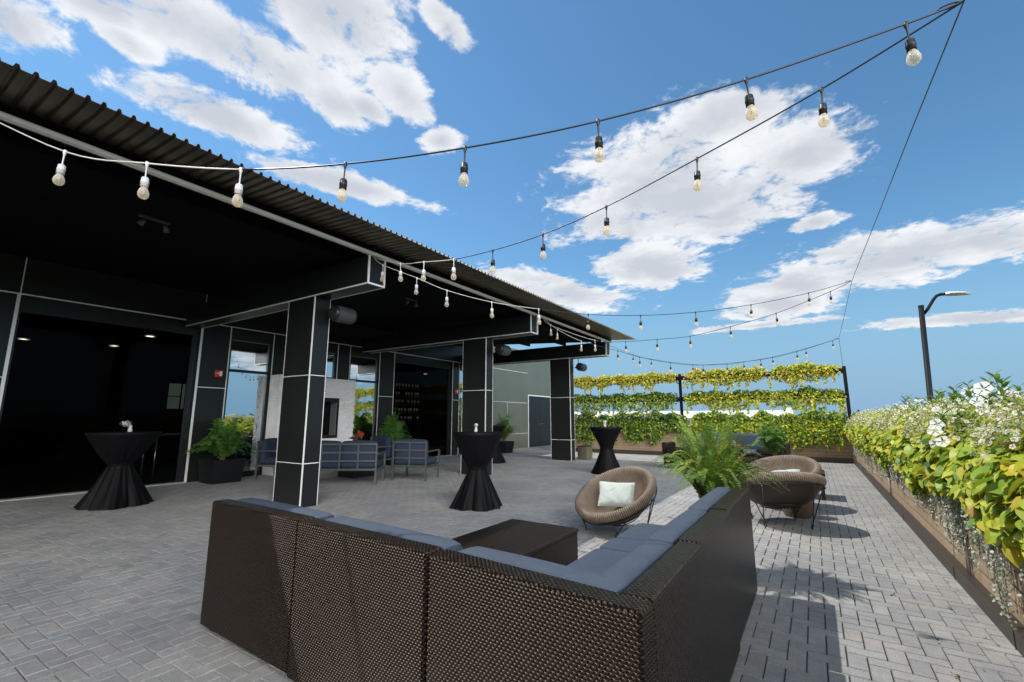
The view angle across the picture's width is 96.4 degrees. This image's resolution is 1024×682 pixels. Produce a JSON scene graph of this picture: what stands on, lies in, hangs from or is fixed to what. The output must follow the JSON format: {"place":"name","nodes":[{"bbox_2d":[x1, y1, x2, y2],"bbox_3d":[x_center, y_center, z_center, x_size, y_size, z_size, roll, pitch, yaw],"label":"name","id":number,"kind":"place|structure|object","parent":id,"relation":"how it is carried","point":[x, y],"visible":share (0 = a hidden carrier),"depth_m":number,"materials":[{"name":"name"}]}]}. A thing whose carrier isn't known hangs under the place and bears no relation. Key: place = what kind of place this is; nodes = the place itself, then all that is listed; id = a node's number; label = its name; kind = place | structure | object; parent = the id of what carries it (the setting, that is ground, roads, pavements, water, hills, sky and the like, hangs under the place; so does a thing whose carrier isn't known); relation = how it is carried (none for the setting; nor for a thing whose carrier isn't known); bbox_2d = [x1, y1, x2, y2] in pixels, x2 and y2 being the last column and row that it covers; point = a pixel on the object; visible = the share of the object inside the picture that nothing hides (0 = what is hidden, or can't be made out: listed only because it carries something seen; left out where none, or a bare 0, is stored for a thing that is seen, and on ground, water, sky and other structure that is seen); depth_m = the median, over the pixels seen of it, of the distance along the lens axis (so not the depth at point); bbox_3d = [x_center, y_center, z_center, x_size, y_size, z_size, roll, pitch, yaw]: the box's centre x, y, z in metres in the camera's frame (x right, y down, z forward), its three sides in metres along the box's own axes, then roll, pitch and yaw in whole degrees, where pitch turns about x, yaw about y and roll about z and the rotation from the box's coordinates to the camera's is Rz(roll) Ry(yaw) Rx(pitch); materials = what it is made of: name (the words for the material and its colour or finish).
{"place":"outdoors","nodes":[
{"label":"outdoors","id":0,"kind":"place"},
{"bbox_2d":[140,433,179,479],"bbox_3d":[-7.474,2.530,10.137,0.700,0.950,1.050,-6,-11,33],"label":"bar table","id":1,"kind":"object","parent":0,"point":[162,434],"visible":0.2,"depth_m":9.69,"materials":[{"name":"metal"}]},
{"bbox_2d":[0,445,1023,681],"bbox_3d":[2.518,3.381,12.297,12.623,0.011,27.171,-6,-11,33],"label":"patio paving","id":2,"kind":"structure","parent":0,"point":[127,583],"depth_m":3.74,"materials":[{"name":"grey stone"}]},
{"bbox_2d":[73,431,161,510],"bbox_3d":[-5.918,1.920,6.905,0.915,1.073,0.915,-3,-10,17],"label":"cocktail table","id":3,"kind":"object","parent":2,"relation":"on","point":[118,483],"visible":1,"depth_m":6.71,"materials":[{"name":"black fabric"}]},
{"bbox_2d":[121,420,132,431],"bbox_3d":[-5.871,1.296,6.975,0.137,0.175,0.193,-32,-33,72],"label":"flower vase","id":4,"kind":"object","parent":3,"relation":"on","point":[130,429],"visible":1,"depth_m":6.94,"materials":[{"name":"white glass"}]},
{"bbox_2d":[182,418,254,484],"bbox_3d":[-5.964,2.232,9.425,1.243,1.300,1.209,3,-10,-19],"label":"potted fern","id":5,"kind":"object","parent":2,"relation":"on","point":[222,442],"visible":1,"depth_m":9.27,"materials":[{"name":"green plant"}]},
{"bbox_2d":[254,438,277,479],"bbox_3d":[-5.071,2.572,10.089,0.727,0.850,0.820,0,-10,1],"label":"lounge chair","id":6,"kind":"object","parent":2,"relation":"on","point":[267,450],"visible":0.59,"depth_m":9.76,"materials":[{"name":"blue fabric"}]},
{"bbox_2d":[262,374,355,475],"bbox_3d":[-5.003,2.079,11.515,0.417,2.298,2.169,-6,-11,33],"label":"fireplace","id":7,"kind":"object","parent":2,"relation":"on","point":[338,412],"visible":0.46,"depth_m":11.96,"materials":[{"name":"white stone"}]},
{"bbox_2d":[0,58,634,506],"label":"building","id":8,"kind":"structure","parent":2,"relation":"on","point":[258,284],"depth_m":8.79,"materials":[{"name":"metal"}]},
{"bbox_2d":[0,295,200,498],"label":"sliding door","id":9,"kind":"structure","parent":8,"relation":"in","point":[28,305],"depth_m":8.85,"materials":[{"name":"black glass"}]},
{"bbox_2d":[137,214,170,232],"bbox_3d":[-4.298,-1.404,5.500,0.091,0.143,0.337,-6,-11,33],"label":"spotlight","id":10,"kind":"object","parent":8,"relation":"attached to","point":[142,221],"visible":1,"depth_m":5.50,"materials":[{"name":"grey metal"}]},
{"bbox_2d":[214,370,222,376],"bbox_3d":[-6.379,0.709,9.957,0.060,0.150,0.150,-6,-11,33],"label":"fire alarm","id":11,"kind":"object","parent":8,"relation":"attached to","point":[218,373],"visible":1,"depth_m":9.94,"materials":[{"name":"red plastic"}]},
{"bbox_2d":[223,331,272,473],"bbox_3d":[-6.094,1.409,10.468,0.080,3.170,0.970,-6,-11,33],"label":"window","id":12,"kind":"structure","parent":8,"relation":"in","point":[248,377],"depth_m":10.52,"materials":[{"name":"clear glass"}]},
{"bbox_2d":[326,346,336,378],"bbox_3d":[-5.220,1.632,11.789,0.080,3.170,1.390,-6,-11,33],"label":"window","id":13,"kind":"structure","parent":8,"relation":"in","point":[332,350],"depth_m":12.43,"materials":[{"name":"clear glass"}]},
{"bbox_2d":[328,299,357,323],"bbox_3d":[-2.718,-0.479,7.302,0.350,0.398,0.400,-6,-11,33],"label":"speaker","id":14,"kind":"object","parent":8,"relation":"attached to","point":[340,314],"visible":1,"depth_m":7.16},
{"bbox_2d":[349,349,378,440],"bbox_3d":[-4.325,1.861,13.144,0.080,3.170,1.050,-6,-11,33],"label":"window","id":15,"kind":"structure","parent":8,"relation":"in","point":[364,367],"depth_m":13.28,"materials":[{"name":"clear glass"}]},
{"bbox_2d":[393,372,423,438],"bbox_3d":[-3.770,2.506,15.997,0.300,2.950,1.494,-6,-11,33],"label":"glass shelf","id":16,"kind":"object","parent":8,"relation":"on","point":[419,406],"visible":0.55,"depth_m":16.55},
{"bbox_2d":[404,297,417,306],"bbox_3d":[-2.021,-0.776,9.215,0.091,0.143,0.337,-6,-11,33],"label":"spotlight","id":17,"kind":"object","parent":8,"relation":"attached to","point":[415,301],"visible":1,"depth_m":9.22,"materials":[{"name":"grey metal"}]},
{"bbox_2d":[395,353,451,454],"bbox_3d":[-2.990,2.194,15.238,0.100,3.280,2.760,-6,-11,33],"label":"sliding door","id":18,"kind":"structure","parent":8,"relation":"in","point":[399,358],"depth_m":16.06,"materials":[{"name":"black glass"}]},
{"bbox_2d":[458,365,462,452],"bbox_3d":[-1.671,2.540,17.158,0.080,3.170,1.170,-6,-11,33],"label":"window","id":19,"kind":"structure","parent":8,"relation":"in","point":[460,382],"depth_m":16.84,"materials":[{"name":"clear glass"}]},
{"bbox_2d":[495,339,510,355],"bbox_3d":[-0.250,0.152,11.035,0.350,0.398,0.400,-6,-11,33],"label":"speaker","id":20,"kind":"object","parent":8,"relation":"attached to","point":[502,349],"visible":1,"depth_m":10.86},
{"bbox_2d":[529,396,539,446],"bbox_3d":[1.010,3.694,21.069,0.050,2.273,1.030,-6,-11,33],"label":"door","id":21,"kind":"structure","parent":8,"relation":"in","point":[534,402],"depth_m":21.06,"materials":[{"name":"metal"}]},
{"bbox_2d":[540,397,550,445],"bbox_3d":[1.578,3.839,21.928,0.050,2.273,1.030,-6,-11,33],"label":"door","id":22,"kind":"structure","parent":8,"relation":"in","point":[545,425],"depth_m":21.90,"materials":[{"name":"metal"}]},
{"bbox_2d":[575,359,586,371],"bbox_3d":[2.197,0.777,14.736,0.350,0.398,0.400,-6,-11,33],"label":"speaker","id":23,"kind":"object","parent":8,"relation":"attached to","point":[581,367],"visible":1,"depth_m":14.56},
{"bbox_2d":[320,440,385,484],"bbox_3d":[-3.377,2.428,9.238,1.490,0.850,0.727,0,-10,-3],"label":"lounge sofa","id":24,"kind":"object","parent":2,"relation":"on","point":[357,455],"visible":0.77,"depth_m":8.94,"materials":[{"name":"blue fabric"}]},
{"bbox_2d":[338,455,379,477],"bbox_3d":[-3.493,2.808,10.285,0.720,0.450,0.720,-6,-11,33],"label":"fire table","id":25,"kind":"object","parent":2,"relation":"on","point":[352,474],"visible":0.26,"depth_m":10.04,"materials":[{"name":"black metal"}]},
{"bbox_2d":[348,430,363,440],"bbox_3d":[-3.497,2.296,10.361,0.328,0.578,0.395,-6,-11,33],"label":"table decoration","id":26,"kind":"object","parent":25,"relation":"on","point":[358,434],"visible":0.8,"depth_m":10.33,"materials":[{"name":"red plant"}]},
{"bbox_2d":[372,435,393,466],"bbox_3d":[-3.481,2.791,11.386,0.820,0.850,0.727,-9,-13,42],"label":"lounge chair","id":27,"kind":"object","parent":2,"relation":"on","point":[384,443],"visible":0.42,"depth_m":11.37,"materials":[{"name":"blue fabric"}]},
{"bbox_2d":[377,412,410,464],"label":"potted fern","id":28,"kind":"object","parent":2,"relation":"on","point":[393,428],"visible":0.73,"depth_m":13.01,"materials":[{"name":"green plant"}]},
{"bbox_2d":[391,439,439,480],"bbox_3d":[-2.073,2.541,9.907,0.820,0.850,0.727,-2,-10,13],"label":"lounge chair","id":29,"kind":"object","parent":2,"relation":"on","point":[413,453],"visible":1,"depth_m":9.61,"materials":[{"name":"blue fabric"}]},
{"bbox_2d":[449,431,503,510],"bbox_3d":[-0.522,1.904,6.808,0.803,1.073,0.811,2,-10,-12],"label":"cocktail table","id":30,"kind":"object","parent":2,"relation":"on","point":[477,490],"visible":1,"depth_m":6.61,"materials":[{"name":"black fabric"}]},
{"bbox_2d":[200,487,757,681],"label":"sectional sofa","id":31,"kind":"object","parent":2,"relation":"on","point":[294,593],"visible":1,"depth_m":1.89,"materials":[{"name":"brown wicker"}]},
{"bbox_2d":[492,425,505,463],"bbox_3d":[-0.573,3.042,13.545,0.816,1.073,0.816,5,-11,-27],"label":"cocktail table","id":32,"kind":"object","parent":2,"relation":"on","point":[498,457],"visible":0.27,"depth_m":13.30,"materials":[{"name":"black fabric"}]},
{"bbox_2d":[495,414,518,452],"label":"potted fern","id":33,"kind":"object","parent":2,"relation":"on","point":[505,446],"visible":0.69,"depth_m":17.35,"materials":[{"name":"green plant"}]},
{"bbox_2d":[453,519,578,565],"bbox_3d":[-0.051,1.733,3.639,0.700,0.315,1.260,-6,-11,33],"label":"coffee table","id":34,"kind":"object","parent":2,"relation":"on","point":[557,544],"visible":0.45,"depth_m":3.71,"materials":[{"name":"brown wicker"}]},
{"bbox_2d":[577,445,592,458],"bbox_3d":[2.326,3.538,14.572,0.330,0.400,0.450,-6,-11,33],"label":"metal box","id":35,"kind":"object","parent":2,"relation":"on","point":[584,451],"visible":1,"depth_m":14.41,"materials":[{"name":"beige metal"}]},
{"bbox_2d":[589,427,622,473],"bbox_3d":[2.253,2.596,10.904,0.816,1.073,0.816,1,-10,-8],"label":"cocktail table","id":36,"kind":"object","parent":2,"relation":"on","point":[606,438],"visible":0.92,"depth_m":10.71,"materials":[{"name":"black fabric"}]},
{"bbox_2d":[575,466,656,537],"bbox_3d":[1.194,1.835,5.300,0.973,0.704,0.904,-6,-11,33],"label":"round chair","id":37,"kind":"object","parent":2,"relation":"on","point":[588,508],"visible":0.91,"depth_m":5.34,"materials":[{"name":"wicker"}]},
{"bbox_2d":[598,481,634,506],"bbox_3d":[1.226,1.801,5.374,0.420,0.310,0.118,-4,-42,21],"label":"pillow","id":38,"kind":"object","parent":37,"relation":"on","point":[617,494],"visible":0.92,"depth_m":5.33,"materials":[{"name":"white fabric"}]},
{"bbox_2d":[662,441,689,466],"bbox_3d":[4.380,2.987,11.974,0.660,0.660,0.660,-9,-13,42],"label":"chair","id":39,"kind":"object","parent":2,"relation":"on","point":[669,448],"visible":0.34,"depth_m":11.88,"materials":[{"name":"brown wicker"}]},
{"bbox_2d":[575,426,855,463],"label":"planter wall","id":40,"kind":"structure","parent":2,"relation":"on","point":[822,453],"depth_m":15.81,"materials":[{"name":"wood"}]},
{"bbox_2d":[575,409,681,444],"bbox_3d":[3.933,3.239,17.090,4.743,1.377,0.553,-6,-11,33],"label":"hanging vine","id":41,"kind":"object","parent":40,"relation":"hanging from","point":[651,424],"visible":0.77,"depth_m":16.63,"materials":[{"name":"green plant"}]},
{"bbox_2d":[574,366,856,458],"bbox_3d":[6.023,2.579,16.103,9.570,2.840,0.200,-6,-11,33],"label":"trellis","id":42,"kind":"object","parent":40,"relation":"in","point":[679,377],"visible":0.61,"depth_m":15.25,"materials":[{"name":"black metal"}]},
{"bbox_2d":[574,371,677,394],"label":"hanging vine","id":43,"kind":"object","parent":42,"relation":"attached to","point":[628,384],"visible":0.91,"depth_m":17.24,"materials":[{"name":"green plant"}]},
{"bbox_2d":[574,391,679,415],"bbox_3d":[4.011,2.445,17.426,4.552,1.004,0.534,-6,-11,33],"label":"hanging vine","id":44,"kind":"object","parent":42,"relation":"hanging from","point":[620,403],"visible":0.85,"depth_m":17.12,"materials":[{"name":"green plant"}]},
{"bbox_2d":[681,361,840,390],"bbox_3d":[7.990,1.199,15.017,4.693,0.895,0.524,-6,-11,33],"label":"hanging vine","id":45,"kind":"object","parent":42,"relation":"attached to","point":[801,367],"visible":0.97,"depth_m":14.84,"materials":[{"name":"green plant"}]},
{"bbox_2d":[683,385,846,414],"bbox_3d":[8.005,1.952,14.890,4.702,0.928,0.526,-6,-11,33],"label":"hanging vine","id":46,"kind":"object","parent":42,"relation":"hanging from","point":[757,393],"visible":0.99,"depth_m":14.63,"materials":[{"name":"green plant"}]},
{"bbox_2d":[839,0,964,363],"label":"support cable","id":47,"kind":"object","parent":42,"relation":"attached to","point":[915,120],"visible":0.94,"depth_m":3.31,"materials":[{"name":"grey metal"}]},
{"bbox_2d":[0,1,964,206],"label":"string light","id":48,"kind":"object","parent":47,"relation":"hanging from","point":[910,45],"visible":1,"depth_m":2.67,"materials":[{"name":"black"}]},
{"bbox_2d":[373,257,849,329],"bbox_3d":[2.338,-0.758,7.711,8.987,1.271,0.080,3,-10,-15],"label":"string light","id":49,"kind":"object","parent":47,"relation":"hanging from","point":[539,317],"visible":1,"depth_m":7.31,"materials":[{"name":"black"}]},
{"bbox_2d":[375,3,961,281],"bbox_3d":[0.206,-1.157,4.474,6.112,0.817,0.075,-9,-13,43],"label":"string light","id":50,"kind":"object","parent":47,"relation":"hanging from","point":[822,110],"visible":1,"depth_m":3.35,"materials":[{"name":"black"}]},
{"bbox_2d":[546,320,838,372],"bbox_3d":[5.145,0.280,11.962,9.274,1.214,0.076,3,-10,-17],"label":"string light","id":51,"kind":"object","parent":47,"relation":"hanging from","point":[676,363],"visible":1,"depth_m":11.53,"materials":[{"name":"black"}]},
{"bbox_2d":[544,281,850,351],"bbox_3d":[3.706,-0.419,9.787,6.212,1.249,0.078,-3,-10,17],"label":"string light","id":52,"kind":"object","parent":47,"relation":"hanging from","point":[690,342],"visible":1,"depth_m":9.62,"materials":[{"name":"black"}]},
{"bbox_2d":[609,340,831,372],"bbox_3d":[6.275,0.460,13.653,6.645,0.988,0.076,-1,-10,6],"label":"string light","id":53,"kind":"object","parent":47,"relation":"hanging from","point":[726,364],"visible":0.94,"depth_m":13.56,"materials":[{"name":"black"}]},
{"bbox_2d":[679,409,846,450],"bbox_3d":[7.796,2.815,14.588,4.685,1.260,0.545,-6,-11,33],"label":"hanging vine","id":54,"kind":"object","parent":40,"relation":"hanging from","point":[817,426],"visible":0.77,"depth_m":13.92,"materials":[{"name":"green plant"}]},
{"bbox_2d":[648,413,789,498],"bbox_3d":[1.765,1.288,3.939,1.112,1.333,1.166,0,-10,0],"label":"potted fern","id":55,"kind":"object","parent":2,"relation":"on","point":[706,467],"visible":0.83,"depth_m":3.91,"materials":[{"name":"green plant"}]},
{"bbox_2d":[716,444,743,472],"bbox_3d":[5.264,2.839,11.052,0.740,0.645,0.740,-6,-11,33],"label":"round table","id":56,"kind":"object","parent":2,"relation":"on","point":[741,451],"visible":0.08,"depth_m":10.82,"materials":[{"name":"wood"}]},
{"bbox_2d":[701,433,766,463],"bbox_3d":[6.122,2.989,12.771,1.720,0.822,0.942,-6,-11,33],"label":"lounge sofa","id":57,"kind":"object","parent":2,"relation":"on","point":[749,439],"visible":0.24,"depth_m":12.66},
{"bbox_2d":[750,420,792,458],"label":"potted fern","id":58,"kind":"object","parent":2,"relation":"on","point":[772,440],"visible":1,"depth_m":10.63,"materials":[{"name":"green plant"}]},
{"bbox_2d":[756,443,790,459],"bbox_3d":[6.631,2.922,11.587,0.660,0.660,0.660,-8,-13,40],"label":"chair","id":59,"kind":"object","parent":2,"relation":"on","point":[786,449],"visible":0.37,"depth_m":11.42,"materials":[{"name":"brown wicker"}]},
{"bbox_2d":[735,471,826,529],"bbox_3d":[3.285,1.907,5.643,1.029,0.677,1.005,-6,-11,33],"label":"round chair","id":60,"kind":"object","parent":2,"relation":"on","point":[805,487],"visible":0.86,"depth_m":5.31,"materials":[{"name":"wicker"}]},
{"bbox_2d":[745,455,821,474],"bbox_3d":[4.005,2.083,6.808,1.045,0.718,1.008,-6,-11,33],"label":"round chair","id":61,"kind":"object","parent":2,"relation":"on","point":[801,463],"visible":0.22,"depth_m":7.10,"materials":[{"name":"wicker"}]},
{"bbox_2d":[771,469,799,471],"bbox_3d":[4.071,2.023,6.809,0.400,0.118,0.300,-16,16,32],"label":"pillow","id":62,"kind":"object","parent":61,"relation":"on","point":[794,470],"visible":0.12,"depth_m":6.83,"materials":[{"name":"white fabric"}]},
{"bbox_2d":[782,500,812,518],"bbox_3d":[3.801,2.106,6.114,0.390,0.445,0.390,-6,-11,33],"label":"drum stool","id":63,"kind":"object","parent":2,"relation":"on","point":[805,511],"visible":0.2,"depth_m":5.93,"materials":[{"name":"brown wood"}]},
{"bbox_2d":[854,448,1023,656],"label":"planter wall","id":64,"kind":"structure","parent":2,"relation":"on","point":[962,571],"depth_m":3.62,"materials":[{"name":"wood"}]},
{"bbox_2d":[853,446,857,459],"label":"trailing plant","id":65,"kind":"object","parent":64,"relation":"attached to","point":[855,449],"visible":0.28,"depth_m":12.10,"materials":[{"name":"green plant"}]},
{"bbox_2d":[858,447,863,465],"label":"trailing plant","id":66,"kind":"object","parent":64,"relation":"attached to","point":[860,454],"visible":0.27,"depth_m":10.78,"materials":[{"name":"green plant"}]},
{"bbox_2d":[863,452,869,471],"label":"trailing plant","id":67,"kind":"object","parent":64,"relation":"attached to","point":[867,461],"visible":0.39,"depth_m":9.47,"materials":[{"name":"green plant"}]},
{"bbox_2d":[871,454,878,477],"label":"trailing plant","id":68,"kind":"object","parent":64,"relation":"attached to","point":[874,465],"visible":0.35,"depth_m":8.15,"materials":[{"name":"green plant"}]},
{"bbox_2d":[880,467,887,479],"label":"trailing plant","id":69,"kind":"object","parent":64,"relation":"attached to","point":[884,471],"visible":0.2,"depth_m":7.09,"materials":[{"name":"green plant"}]},
{"bbox_2d":[888,461,899,485],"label":"trailing plant","id":70,"kind":"object","parent":64,"relation":"attached to","point":[892,472],"visible":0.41,"depth_m":6.12,"materials":[{"name":"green plant"}]},
{"bbox_2d":[900,475,911,495],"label":"trailing plant","id":71,"kind":"object","parent":64,"relation":"attached to","point":[905,485],"visible":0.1,"depth_m":5.29,"materials":[{"name":"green plant"}]},
{"bbox_2d":[914,484,929,512],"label":"trailing plant","id":72,"kind":"object","parent":64,"relation":"attached to","point":[922,499],"visible":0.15,"depth_m":4.60,"materials":[{"name":"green plant"}]},
{"bbox_2d":[844,398,1023,568],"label":"potato vine","id":73,"kind":"object","parent":64,"relation":"on","point":[987,491],"visible":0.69,"depth_m":2.79,"materials":[{"name":"green plant"}]},
{"bbox_2d":[894,401,909,412],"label":"flowering shoot","id":74,"kind":"object","parent":73,"relation":"on","point":[902,404],"visible":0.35,"depth_m":6.56,"materials":[{"name":"white plant"}]},
{"bbox_2d":[931,394,968,413],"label":"flowering shoot","id":75,"kind":"object","parent":73,"relation":"on","point":[960,396],"visible":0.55,"depth_m":3.86,"materials":[{"name":"green plant"}]},
{"bbox_2d":[927,409,977,447],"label":"flowering shoot","id":76,"kind":"object","parent":73,"relation":"on","point":[939,427],"visible":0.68,"depth_m":3.31,"materials":[{"name":"white plant"}]},
{"bbox_2d":[847,389,1023,466],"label":"bedding foliage","id":77,"kind":"object","parent":64,"relation":"on","point":[1001,406],"visible":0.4,"depth_m":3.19,"materials":[{"name":"green plant"}]},
{"bbox_2d":[928,491,945,527],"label":"trailing plant","id":78,"kind":"object","parent":64,"relation":"attached to","point":[939,502],"visible":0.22,"depth_m":3.98,"materials":[{"name":"green plant"}]},
{"bbox_2d":[939,493,965,557],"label":"trailing plant","id":79,"kind":"object","parent":64,"relation":"attached to","point":[953,514],"visible":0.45,"depth_m":3.55,"materials":[{"name":"green plant"}]},
{"bbox_2d":[960,507,989,569],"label":"trailing plant","id":80,"kind":"object","parent":64,"relation":"attached to","point":[977,540],"visible":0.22,"depth_m":3.06,"materials":[{"name":"green plant"}]},
{"bbox_2d":[983,532,1016,629],"bbox_3d":[2.868,1.242,2.705,0.134,0.797,0.260,-6,-11,33],"label":"trailing plant","id":81,"kind":"object","parent":64,"relation":"attached to","point":[999,563],"visible":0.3,"depth_m":2.65,"materials":[{"name":"green plant"}]},
{"bbox_2d":[1017,561,1023,616],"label":"trailing plant","id":82,"kind":"object","parent":64,"relation":"attached to","point":[1021,579],"visible":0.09,"depth_m":2.30,"materials":[{"name":"green plant"}]},
{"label":"leaf litter","id":83,"kind":"object","parent":64,"relation":"in","visible":0},
{"bbox_2d":[901,395,927,410],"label":"flowering shoot","id":84,"kind":"object","parent":83,"relation":"on","point":[907,406],"visible":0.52,"depth_m":5.58,"materials":[{"name":"green plant"}]},
{"bbox_2d":[846,386,1023,460],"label":"white flowers","id":85,"kind":"object","parent":83,"relation":"on","point":[990,415],"visible":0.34,"depth_m":3.63,"materials":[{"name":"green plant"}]},
{"bbox_2d":[848,391,1023,455],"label":"white flowers","id":86,"kind":"object","parent":83,"relation":"on","point":[988,429],"visible":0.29,"depth_m":2.63,"materials":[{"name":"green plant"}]},
{"bbox_2d":[930,388,945,405],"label":"flowering shoot","id":87,"kind":"object","parent":83,"relation":"on","point":[936,398],"visible":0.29,"depth_m":4.87,"materials":[{"name":"green plant"}]},
{"bbox_2d":[934,382,962,409],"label":"flowering shoot","id":88,"kind":"object","parent":83,"relation":"on","point":[942,394],"visible":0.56,"depth_m":4.33,"materials":[{"name":"green plant"}]},
{"bbox_2d":[959,379,996,409],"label":"flowering shoot","id":89,"kind":"object","parent":83,"relation":"on","point":[969,392],"visible":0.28,"depth_m":3.42,"materials":[{"name":"white plant"}]},
{"bbox_2d":[969,370,1023,417],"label":"flowering shoot","id":90,"kind":"object","parent":83,"relation":"on","point":[1002,390],"visible":0.77,"depth_m":2.93,"materials":[{"name":"white plant"}]},
{"bbox_2d":[0,0,1023,415],"label":"sky","id":91,"kind":"structure","parent":0,"point":[789,206],"materials":[{"name":"blue"}]},
{"bbox_2d":[575,408,792,425],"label":"warehouse","id":92,"kind":"structure","parent":0,"point":[689,416],"depth_m":57.39,"materials":[{"name":"white"}]},
{"bbox_2d":[822,470,825,500],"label":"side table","id":93,"kind":"object","parent":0,"point":[823,493],"visible":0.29,"depth_m":7.25,"materials":[{"name":"black metal"}]},
{"label":"ground","id":94,"kind":"structure","parent":0,"visible":0},
{"bbox_2d":[654,407,893,427],"bbox_3d":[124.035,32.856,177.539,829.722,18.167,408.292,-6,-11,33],"label":"distant woods","id":95,"kind":"object","parent":94,"relation":"on","point":[821,411],"visible":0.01,"depth_m":248.23,"materials":[{"name":"green plant"}]},
{"bbox_2d":[918,291,970,404],"bbox_3d":[9.784,3.910,9.820,0.926,10.157,0.260,-4,-10,33],"label":"street lamp","id":96,"kind":"object","parent":94,"relation":"on","point":[927,368],"visible":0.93,"depth_m":10.54,"materials":[{"name":"black metal"}]}
]}

